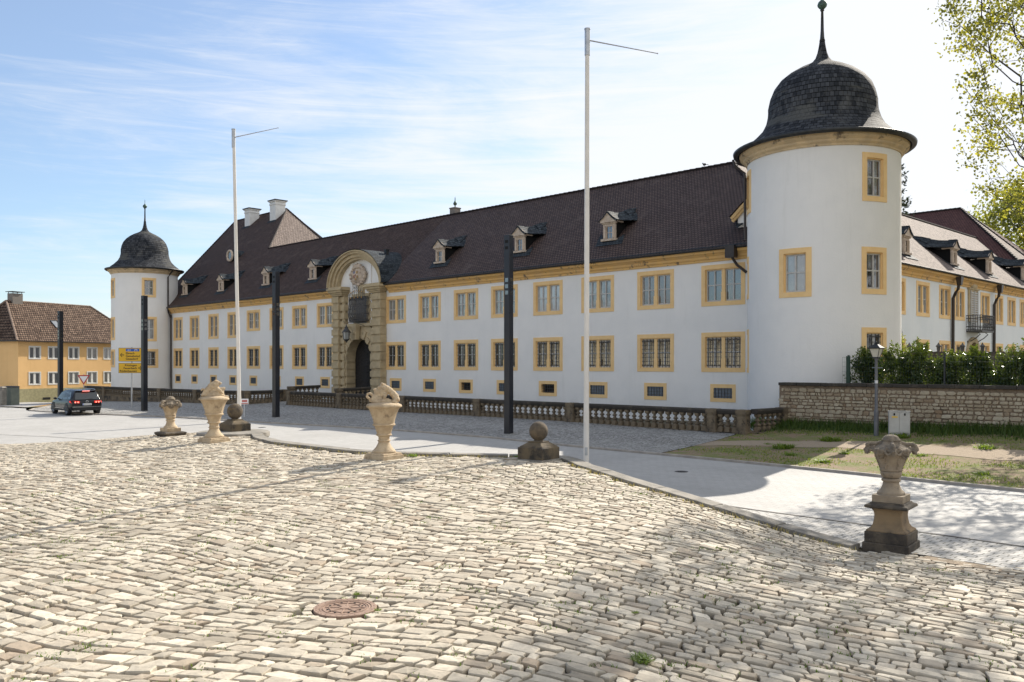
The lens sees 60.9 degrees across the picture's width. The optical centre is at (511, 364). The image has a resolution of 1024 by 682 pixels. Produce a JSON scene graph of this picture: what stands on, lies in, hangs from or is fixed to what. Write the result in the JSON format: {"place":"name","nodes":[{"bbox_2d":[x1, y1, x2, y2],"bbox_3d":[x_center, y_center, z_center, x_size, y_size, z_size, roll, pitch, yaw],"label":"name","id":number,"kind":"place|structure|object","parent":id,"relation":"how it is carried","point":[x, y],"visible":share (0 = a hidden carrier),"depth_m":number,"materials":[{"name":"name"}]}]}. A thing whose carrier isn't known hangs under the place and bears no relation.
{"place":"outdoors","nodes":[
{"label":"outdoors","id":0,"kind":"place"},
{"bbox_2d":[2,402,51,406],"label":"pavement","id":1,"kind":"structure","parent":0,"point":[26,404],"depth_m":73.82,"materials":[{"name":"concrete"}]},
{"bbox_2d":[6,386,19,404],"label":"storage box","id":2,"kind":"object","parent":1,"relation":"on","point":[12,395],"visible":0.6,"depth_m":75.64,"materials":[{"name":"grey paint"}]},
{"bbox_2d":[32,399,733,452],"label":"paved square","id":3,"kind":"structure","parent":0,"point":[658,440],"depth_m":41.73,"materials":[{"name":"grey stone"}]},
{"bbox_2d":[57,311,62,397],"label":"light column","id":4,"kind":"structure","parent":3,"relation":"on","point":[59,352],"depth_m":70.86,"materials":[{"name":"metal"}]},
{"bbox_2d":[119,347,140,406],"bbox_3d":[-26.381,0.955,60.551,1.815,4.287,0.160,0,0,-14],"label":"direction sign","id":5,"kind":"object","parent":3,"relation":"on","point":[131,354],"visible":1,"depth_m":60.48,"materials":[{"name":"metal"}]},
{"bbox_2d":[141,295,147,410],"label":"light column","id":6,"kind":"structure","parent":3,"relation":"on","point":[144,353],"depth_m":56.48,"materials":[{"name":"metal"}]},
{"bbox_2d":[84,386,287,404],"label":"balustrade","id":7,"kind":"object","parent":3,"relation":"on","point":[104,393],"visible":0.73,"depth_m":65.96,"materials":[{"name":"stone"}]},
{"bbox_2d":[272,272,279,416],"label":"light column","id":8,"kind":"structure","parent":3,"relation":"on","point":[275,344],"depth_m":49.23,"materials":[{"name":"metal"}]},
{"bbox_2d":[504,235,512,433],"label":"light column","id":9,"kind":"structure","parent":3,"relation":"on","point":[508,334],"depth_m":37.41,"materials":[{"name":"metal"}]},
{"bbox_2d":[286,391,751,436],"bbox_3d":[-2.929,2.390,47.412,0.450,1.112,35.212,0,0,-45],"label":"balustrade","id":10,"kind":"object","parent":3,"relation":"on","point":[713,420],"visible":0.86,"depth_m":41.94,"materials":[{"name":"stone"}]},
{"bbox_2d":[9,405,860,547],"bbox_3d":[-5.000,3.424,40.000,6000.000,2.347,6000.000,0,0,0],"label":"ground","id":11,"kind":"structure","parent":0,"point":[686,424],"depth_m":45.71,"materials":[{"name":"grey stone"}]},
{"bbox_2d":[0,291,110,406],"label":"yellow house","id":12,"kind":"structure","parent":11,"relation":"on","point":[28,347],"depth_m":96.66,"materials":[{"name":"paint"}]},
{"bbox_2d":[104,204,183,394],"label":"corner tower","id":13,"kind":"structure","parent":11,"relation":"on","point":[142,265],"depth_m":87.90,"materials":[{"name":"white paint"}]},
{"bbox_2d":[142,278,155,296],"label":"window","id":14,"kind":"structure","parent":13,"relation":"in","point":[148,284],"depth_m":87.67,"materials":[{"name":"paint"}]},
{"bbox_2d":[148,317,156,340],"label":"window","id":15,"kind":"structure","parent":13,"relation":"in","point":[152,321],"depth_m":87.87,"materials":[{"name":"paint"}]},
{"bbox_2d":[148,349,157,367],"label":"window","id":16,"kind":"structure","parent":13,"relation":"in","point":[152,353],"depth_m":87.89,"materials":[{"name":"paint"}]},
{"bbox_2d":[287,385,320,399],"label":"bridge parapet","id":17,"kind":"structure","parent":11,"relation":"on","point":[300,388],"depth_m":66.69,"materials":[{"name":"stone"}]},
{"bbox_2d":[334,387,370,402],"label":"bridge parapet","id":18,"kind":"structure","parent":11,"relation":"on","point":[352,390],"depth_m":61.99,"materials":[{"name":"stone"}]},
{"bbox_2d":[166,162,746,421],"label":"palace wing","id":19,"kind":"structure","parent":11,"relation":"on","point":[422,300],"depth_m":56.36,"materials":[{"name":"white paint"}]},
{"bbox_2d":[173,317,182,340],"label":"window","id":20,"kind":"structure","parent":19,"relation":"in","point":[178,321],"depth_m":88.26,"materials":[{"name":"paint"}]},
{"bbox_2d":[173,348,182,367],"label":"window","id":21,"kind":"structure","parent":19,"relation":"in","point":[177,352],"depth_m":88.27,"materials":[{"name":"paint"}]},
{"bbox_2d":[190,315,198,339],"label":"window","id":22,"kind":"structure","parent":19,"relation":"in","point":[194,320],"depth_m":85.68,"materials":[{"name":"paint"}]},
{"bbox_2d":[190,348,198,367],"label":"window","id":23,"kind":"structure","parent":19,"relation":"in","point":[194,352],"depth_m":85.68,"materials":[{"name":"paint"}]},
{"bbox_2d":[208,313,218,338],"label":"window","id":24,"kind":"structure","parent":19,"relation":"in","point":[213,319],"depth_m":82.82,"materials":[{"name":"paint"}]},
{"bbox_2d":[208,347,218,367],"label":"window","id":25,"kind":"structure","parent":19,"relation":"in","point":[213,352],"depth_m":82.82,"materials":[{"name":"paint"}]},
{"bbox_2d":[227,312,235,337],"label":"window","id":26,"kind":"structure","parent":19,"relation":"in","point":[231,316],"depth_m":80.45,"materials":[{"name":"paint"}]},
{"bbox_2d":[227,347,236,368],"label":"window","id":27,"kind":"structure","parent":19,"relation":"in","point":[231,351],"depth_m":80.43,"materials":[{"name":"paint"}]},
{"bbox_2d":[247,309,259,330],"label":"window","id":28,"kind":"structure","parent":19,"relation":"in","point":[253,316],"depth_m":77.41,"materials":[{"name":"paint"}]},
{"bbox_2d":[247,346,259,368],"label":"window","id":29,"kind":"structure","parent":19,"relation":"in","point":[253,352],"depth_m":77.41,"materials":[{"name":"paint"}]},
{"bbox_2d":[292,305,306,328],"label":"window","id":30,"kind":"structure","parent":19,"relation":"in","point":[299,313],"depth_m":72.01,"materials":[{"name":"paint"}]},
{"bbox_2d":[292,344,306,368],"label":"window","id":31,"kind":"structure","parent":19,"relation":"in","point":[299,352],"depth_m":72.01,"materials":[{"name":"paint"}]},
{"bbox_2d":[317,302,332,327],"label":"window","id":32,"kind":"structure","parent":19,"relation":"in","point":[324,312],"depth_m":69.37,"materials":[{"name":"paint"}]},
{"bbox_2d":[317,344,332,368],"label":"window","id":33,"kind":"structure","parent":19,"relation":"in","point":[324,352],"depth_m":69.42,"materials":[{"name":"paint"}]},
{"bbox_2d":[386,295,405,323],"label":"window","id":34,"kind":"structure","parent":19,"relation":"in","point":[395,305],"depth_m":62.76,"materials":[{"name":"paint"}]},
{"bbox_2d":[386,342,405,369],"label":"window","id":35,"kind":"structure","parent":19,"relation":"in","point":[395,351],"depth_m":62.76,"materials":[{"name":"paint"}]},
{"bbox_2d":[418,292,440,321],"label":"window","id":36,"kind":"structure","parent":19,"relation":"in","point":[429,304],"depth_m":60.11,"materials":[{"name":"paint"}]},
{"bbox_2d":[418,340,440,369],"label":"window","id":37,"kind":"structure","parent":19,"relation":"in","point":[429,352],"depth_m":60.11,"materials":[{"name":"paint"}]},
{"bbox_2d":[454,288,477,319],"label":"window","id":38,"kind":"structure","parent":19,"relation":"in","point":[465,300],"depth_m":57.43,"materials":[{"name":"paint"}]},
{"bbox_2d":[454,339,477,369],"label":"window","id":39,"kind":"structure","parent":19,"relation":"in","point":[465,351],"depth_m":57.43,"materials":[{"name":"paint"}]},
{"bbox_2d":[459,379,472,392],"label":"window","id":40,"kind":"structure","parent":19,"relation":"in","point":[465,385],"depth_m":57.55,"materials":[{"name":"paint"}]},
{"bbox_2d":[491,284,517,317],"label":"window","id":41,"kind":"structure","parent":19,"relation":"in","point":[497,292],"depth_m":55.28,"materials":[{"name":"paint"}]},
{"bbox_2d":[491,338,517,370],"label":"window","id":42,"kind":"structure","parent":19,"relation":"in","point":[497,345],"depth_m":55.28,"materials":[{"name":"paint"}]},
{"bbox_2d":[533,280,562,315],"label":"window","id":43,"kind":"structure","parent":19,"relation":"in","point":[547,295],"depth_m":52.24,"materials":[{"name":"paint"}]},
{"bbox_2d":[533,337,562,370],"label":"window","id":44,"kind":"structure","parent":19,"relation":"in","point":[547,351],"depth_m":52.24,"materials":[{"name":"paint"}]},
{"bbox_2d":[539,381,556,395],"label":"window","id":45,"kind":"structure","parent":19,"relation":"in","point":[546,388],"depth_m":52.35,"materials":[{"name":"paint"}]},
{"bbox_2d":[581,275,613,312],"bbox_3d":[4.925,-3.984,49.578,2.380,2.049,0.228,0,0,45],"label":"window","id":46,"kind":"structure","parent":19,"relation":"in","point":[601,288],"depth_m":49.50,"materials":[{"name":"paint"}]},
{"bbox_2d":[581,335,613,370],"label":"window","id":47,"kind":"structure","parent":19,"relation":"in","point":[601,348],"depth_m":49.50,"materials":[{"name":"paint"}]},
{"bbox_2d":[589,382,607,397],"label":"window","id":48,"kind":"structure","parent":19,"relation":"in","point":[596,389],"depth_m":49.45,"materials":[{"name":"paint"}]},
{"bbox_2d":[637,269,673,309],"bbox_3d":[7.751,-3.993,46.752,2.380,2.067,0.228,0,0,45],"label":"window","id":49,"kind":"structure","parent":19,"relation":"in","point":[655,289],"depth_m":46.70,"materials":[{"name":"paint"}]},
{"bbox_2d":[637,334,673,371],"bbox_3d":[7.751,-0.615,46.752,2.380,2.010,0.228,0,0,45],"label":"window","id":50,"kind":"structure","parent":19,"relation":"in","point":[655,352],"depth_m":46.70,"materials":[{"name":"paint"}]},
{"bbox_2d":[644,383,666,399],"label":"window","id":51,"kind":"structure","parent":19,"relation":"in","point":[652,391],"depth_m":46.65,"materials":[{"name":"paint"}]},
{"bbox_2d":[701,262,744,306],"bbox_3d":[10.669,-4.003,43.834,0.228,2.085,2.500,0,0,-45],"label":"window","id":52,"kind":"structure","parent":19,"relation":"in","point":[721,284],"depth_m":43.80,"materials":[{"name":"paint"}]},
{"bbox_2d":[701,331,744,371],"bbox_3d":[10.669,-0.615,43.834,0.228,2.010,2.500,0,0,-45],"label":"window","id":53,"kind":"structure","parent":19,"relation":"in","point":[720,351],"depth_m":43.78,"materials":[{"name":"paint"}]},
{"bbox_2d":[710,384,735,402],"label":"window","id":54,"kind":"structure","parent":19,"relation":"in","point":[718,392],"depth_m":43.76,"materials":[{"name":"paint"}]},
{"bbox_2d":[732,0,917,429],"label":"corner tower","id":55,"kind":"structure","parent":11,"relation":"on","point":[823,153],"depth_m":37.03,"materials":[{"name":"white paint"}]},
{"bbox_2d":[747,169,750,214],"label":"window","id":56,"kind":"structure","parent":55,"relation":"in","point":[749,172],"depth_m":39.67,"materials":[{"name":"paint"}]},
{"bbox_2d":[779,247,811,297],"bbox_3d":[12.139,-3.911,37.241,1.421,2.098,0.296,0,0,39],"label":"window","id":57,"kind":"structure","parent":55,"relation":"in","point":[795,264],"depth_m":37.22,"materials":[{"name":"paint"}]},
{"bbox_2d":[862,152,886,202],"bbox_3d":[15.246,-7.869,36.712,1.303,2.045,0.285,0,0,-20],"label":"window","id":58,"kind":"structure","parent":55,"relation":"in","point":[874,165],"depth_m":36.72,"materials":[{"name":"paint"}]},
{"bbox_2d":[862,246,886,294],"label":"window","id":59,"kind":"structure","parent":55,"relation":"in","point":[874,259],"depth_m":36.70,"materials":[{"name":"paint"}]},
{"bbox_2d":[862,327,886,377],"bbox_3d":[15.222,-0.495,36.703,1.303,2.110,0.285,0,0,-20],"label":"window","id":60,"kind":"structure","parent":55,"relation":"in","point":[870,335],"depth_m":36.68,"materials":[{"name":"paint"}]},
{"bbox_2d":[710,161,1023,351],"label":"palace side wing","id":61,"kind":"structure","parent":11,"relation":"on","point":[945,311],"depth_m":58.63,"materials":[{"name":"white paint"}]},
{"bbox_2d":[901,278,905,314],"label":"window","id":62,"kind":"structure","parent":61,"relation":"in","point":[903,280],"depth_m":51.11,"materials":[{"name":"paint"}]},
{"bbox_2d":[916,280,929,316],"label":"window","id":63,"kind":"structure","parent":61,"relation":"in","point":[922,288],"depth_m":53.23,"materials":[{"name":"paint"}]},
{"bbox_2d":[939,285,950,318],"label":"window","id":64,"kind":"structure","parent":61,"relation":"in","point":[944,291],"depth_m":55.90,"materials":[{"name":"paint"}]},
{"bbox_2d":[955,287,964,320],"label":"window","id":65,"kind":"structure","parent":61,"relation":"in","point":[960,296],"depth_m":57.99,"materials":[{"name":"paint"}]},
{"bbox_2d":[967,284,979,328],"bbox_3d":[31.598,-3.910,59.522,2.100,3.220,0.229,0,0,-45],"label":"balcony door","id":66,"kind":"structure","parent":61,"relation":"in","point":[973,294],"depth_m":59.34,"materials":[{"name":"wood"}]},
{"bbox_2d":[980,292,989,322],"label":"window","id":67,"kind":"structure","parent":61,"relation":"in","point":[984,297],"depth_m":61.52,"materials":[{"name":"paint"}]},
{"bbox_2d":[995,295,1002,324],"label":"window","id":68,"kind":"structure","parent":61,"relation":"in","point":[999,305],"depth_m":64.20,"materials":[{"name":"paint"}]},
{"bbox_2d":[1007,297,1015,325],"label":"window","id":69,"kind":"structure","parent":61,"relation":"in","point":[1011,302],"depth_m":65.96,"materials":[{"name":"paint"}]},
{"bbox_2d":[778,382,1023,429],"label":"rubble wall","id":70,"kind":"structure","parent":11,"relation":"on","point":[968,404],"depth_m":32.74,"materials":[{"name":"stone"}]},
{"bbox_2d":[901,164,915,215],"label":"spruce tree","id":71,"kind":"object","parent":11,"relation":"on","point":[904,205],"visible":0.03,"depth_m":79.79,"materials":[{"name":"green plant"}]},
{"bbox_2d":[908,207,1023,289],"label":"palace rear pavilion","id":72,"kind":"structure","parent":11,"relation":"on","point":[960,219],"depth_m":82.78,"materials":[{"name":"brown tile"}]},
{"bbox_2d":[968,171,1023,249],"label":"broadleaf tree","id":73,"kind":"object","parent":11,"relation":"on","point":[988,218],"visible":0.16,"depth_m":96.47,"materials":[{"name":"green plant"}]},
{"bbox_2d":[0,407,1023,570],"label":"road","id":74,"kind":"structure","parent":0,"point":[992,515],"depth_m":24.05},
{"bbox_2d":[51,388,101,414],"bbox_3d":[-27.862,2.312,55.579,2.209,1.702,4.578,0,0,-43],"label":"car","id":75,"kind":"object","parent":74,"relation":"on","point":[69,401],"visible":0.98,"depth_m":54.16,"materials":[{"name":"black paint"}]},
{"bbox_2d":[231,127,278,418],"bbox_3d":[-10.962,-3.477,37.349,2.898,13.596,0.301,0,0,31],"label":"flagpole","id":76,"kind":"object","parent":74,"relation":"on","point":[234,136],"visible":0.88,"depth_m":37.94,"materials":[{"name":"white metal"}]},
{"bbox_2d":[0,434,1023,546],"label":"curb","id":77,"kind":"structure","parent":74,"relation":"on","point":[826,519],"depth_m":17.09,"materials":[{"name":"grey stone"}]},
{"bbox_2d":[29,406,1023,491],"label":"kerb","id":78,"kind":"structure","parent":74,"relation":"on","point":[831,470],"depth_m":28.82,"materials":[{"name":"stone"}]},
{"bbox_2d":[196,429,861,549],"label":"curb","id":79,"kind":"structure","parent":74,"relation":"on","point":[577,462],"depth_m":17.94,"materials":[{"name":"stone"}]},
{"bbox_2d":[583,27,657,461],"bbox_3d":[3.389,-3.399,26.699,2.682,13.420,0.190,0,0,-24],"label":"flagpole","id":80,"kind":"object","parent":74,"relation":"on","point":[586,318],"visible":0.96,"depth_m":26.14,"materials":[{"name":"white metal"}]},
{"bbox_2d":[736,507,1023,570],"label":"paved gutter","id":81,"kind":"object","parent":74,"relation":"on","point":[983,552],"visible":0.36,"depth_m":15.09,"materials":[{"name":"grey concrete"}]},
{"bbox_2d":[921,556,1019,573],"bbox_3d":[10.052,3.132,11.160,8.962,0.051,1.018,0,0,43],"label":"joint strip","id":82,"kind":"object","parent":74,"relation":"on","point":[951,561],"visible":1,"depth_m":13.59,"materials":[{"name":"grey stone"}]},
{"bbox_2d":[0,0,1023,317],"label":"sky","id":83,"kind":"structure","parent":0,"point":[385,112],"materials":[{"name":"blue"}]},
{"bbox_2d":[0,432,1023,681],"bbox_3d":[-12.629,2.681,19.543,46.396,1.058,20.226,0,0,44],"label":"cobblestone paving","id":84,"kind":"structure","parent":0,"point":[598,530],"depth_m":10.82,"materials":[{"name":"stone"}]},
{"bbox_2d":[154,396,186,436],"bbox_3d":[-10.710,1.638,27.301,0.767,1.279,0.764,0,0,40],"label":"covered urn","id":85,"kind":"object","parent":84,"relation":"on","point":[170,405],"visible":1,"depth_m":27.15,"materials":[{"name":"stone"}]},
{"bbox_2d":[197,380,230,443],"bbox_3d":[-8.422,1.335,24.600,0.827,1.797,0.827,0,0,26],"label":"stone urn","id":86,"kind":"object","parent":84,"relation":"on","point":[213,398],"visible":1,"depth_m":24.43,"materials":[{"name":"stone"}]},
{"bbox_2d":[219,403,250,431],"bbox_3d":[-8.783,1.758,27.600,0.752,1.039,0.752,0,0,38],"label":"stone ball","id":87,"kind":"object","parent":84,"relation":"on","point":[234,423],"visible":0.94,"depth_m":27.41,"materials":[{"name":"beige stone"}]},
{"bbox_2d":[313,598,376,619],"bbox_3d":[-1.810,2.674,9.440,0.676,0.091,0.676,0,1,0],"label":"manhole cover","id":88,"kind":"object","parent":84,"relation":"in","point":[347,608],"visible":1,"depth_m":9.39,"materials":[{"name":"metal"}]},
{"bbox_2d":[302,596,389,622],"bbox_3d":[-1.792,2.672,9.458,0.972,0.071,0.976,0,0,0],"label":"cobblestone ring","id":89,"kind":"object","parent":84,"relation":"on","point":[308,610],"visible":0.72,"depth_m":9.37,"materials":[{"name":"stone"}]},
{"bbox_2d":[364,383,403,460],"bbox_3d":[-2.956,1.319,20.100,0.827,1.795,0.827,0,0,-33],"label":"lion urn","id":90,"kind":"object","parent":84,"relation":"on","point":[382,408],"visible":1,"depth_m":19.93,"materials":[{"name":"stone"}]},
{"bbox_2d":[0,464,1023,681],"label":"joint moss","id":91,"kind":"object","parent":84,"relation":"on","point":[453,588],"visible":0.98,"depth_m":10.91,"materials":[{"name":"green plant"}]},
{"bbox_2d":[516,421,560,462],"bbox_3d":[0.613,1.810,20.050,0.752,0.986,0.752,0,0,37],"label":"stone ball","id":92,"kind":"object","parent":84,"relation":"on","point":[538,448],"visible":0.98,"depth_m":19.86,"materials":[{"name":"beige stone"}]},
{"bbox_2d":[628,650,654,664],"bbox_3d":[1.169,2.666,7.894,0.318,0.060,0.309,0,0,41],"label":"weed tuft","id":93,"kind":"object","parent":84,"relation":"on","point":[639,658],"visible":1,"depth_m":7.89,"materials":[{"name":"green plant"}]},
{"bbox_2d":[862,434,919,554],"bbox_3d":[6.418,2.191,14.739,0.825,2.007,0.829,0,0,38],"label":"covered urn","id":94,"kind":"object","parent":84,"relation":"on","point":[891,528],"visible":1,"depth_m":14.56,"materials":[{"name":"brown stone"}]},
{"bbox_2d":[665,429,1023,487],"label":"grass bank","id":95,"kind":"structure","parent":0,"point":[998,471],"depth_m":27.73,"materials":[{"name":"green plant"}]},
{"bbox_2d":[751,407,788,433],"bbox_3d":[10.600,2.357,35.689,2.359,1.126,0.450,0,0,-41],"label":"balustrade","id":96,"kind":"object","parent":95,"relation":"on","point":[780,413],"visible":0.86,"depth_m":35.44,"materials":[{"name":"stone"}]},
{"bbox_2d":[868,341,884,435],"bbox_3d":[13.356,0.948,31.895,0.474,3.597,0.460,0,0,45],"label":"street lamp","id":97,"kind":"object","parent":95,"relation":"on","point":[876,349],"visible":0.96,"depth_m":31.84,"materials":[{"name":"grey metal"}]},
{"bbox_2d":[750,416,1023,439],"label":"long grass","id":98,"kind":"structure","parent":95,"relation":"on","point":[847,426],"depth_m":32.17,"materials":[{"name":"green plant"}]},
{"bbox_2d":[888,410,910,436],"bbox_3d":[13.895,2.174,31.245,0.740,1.010,0.350,0,0,20],"label":"utility cabinet","id":99,"kind":"object","parent":95,"relation":"on","point":[898,422],"visible":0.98,"depth_m":31.11,"materials":[{"name":"metal"}]},
{"bbox_2d":[694,440,1023,460],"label":"dirt path","id":100,"kind":"structure","parent":0,"point":[997,454],"depth_m":28.16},
{"label":"terrace","id":101,"kind":"structure","parent":0,"visible":0},
{"bbox_2d":[843,346,886,382],"bbox_3d":[14.426,0.201,35.318,1.607,1.961,1.348,0,0,40],"label":"laurel bush","id":102,"kind":"object","parent":101,"relation":"on","point":[865,362],"visible":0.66,"depth_m":35.12,"materials":[{"name":"green plant"}]},
{"bbox_2d":[878,340,915,383],"bbox_3d":[15.123,0.114,34.383,1.682,2.184,1.492,0,0,0],"label":"laurel bush","id":103,"kind":"object","parent":101,"relation":"on","point":[888,365],"visible":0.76,"depth_m":34.17,"materials":[{"name":"green plant"}]},
{"bbox_2d":[892,336,940,383],"bbox_3d":[15.738,0.024,33.770,1.864,2.228,1.379,0,0,0],"label":"laurel bush","id":104,"kind":"object","parent":101,"relation":"on","point":[921,352],"visible":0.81,"depth_m":33.65,"materials":[{"name":"green plant"}]},
{"bbox_2d":[842,354,1023,385],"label":"wire fence","id":105,"kind":"object","parent":101,"relation":"on","point":[847,371],"visible":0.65,"depth_m":32.80,"materials":[{"name":"green"}]},
{"bbox_2d":[925,349,975,384],"bbox_3d":[16.535,0.245,32.929,1.730,1.776,1.480,0,0,0],"label":"laurel bush","id":106,"kind":"object","parent":101,"relation":"on","point":[953,376],"visible":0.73,"depth_m":32.77,"materials":[{"name":"green plant"}]},
{"bbox_2d":[903,347,1021,384],"bbox_3d":[22.583,0.075,41.773,9.945,1.850,0.150,0,0,6],"label":"hedge","id":107,"kind":"object","parent":101,"relation":"on","point":[958,352],"visible":0.14,"depth_m":41.78,"materials":[{"name":"green plant"}]},
{"bbox_2d":[927,0,1023,238],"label":"maple tree","id":108,"kind":"object","parent":101,"relation":"on","point":[990,21],"visible":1,"depth_m":34.01,"materials":[{"name":"green plant"}]},
{"bbox_2d":[955,344,995,384],"bbox_3d":[17.309,0.201,32.450,1.607,1.961,1.348,0,0,10],"label":"laurel bush","id":109,"kind":"object","parent":101,"relation":"on","point":[975,365],"visible":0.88,"depth_m":32.17,"materials":[{"name":"green plant"}]},
{"bbox_2d":[986,342,1023,385],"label":"laurel bush","id":110,"kind":"object","parent":101,"relation":"on","point":[998,378],"visible":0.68,"depth_m":31.42,"materials":[{"name":"green plant"}]},
{"bbox_2d":[1013,337,1023,385],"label":"laurel bush","id":111,"kind":"object","parent":101,"relation":"on","point":[1021,380],"visible":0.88,"depth_m":30.82,"materials":[{"name":"green plant"}]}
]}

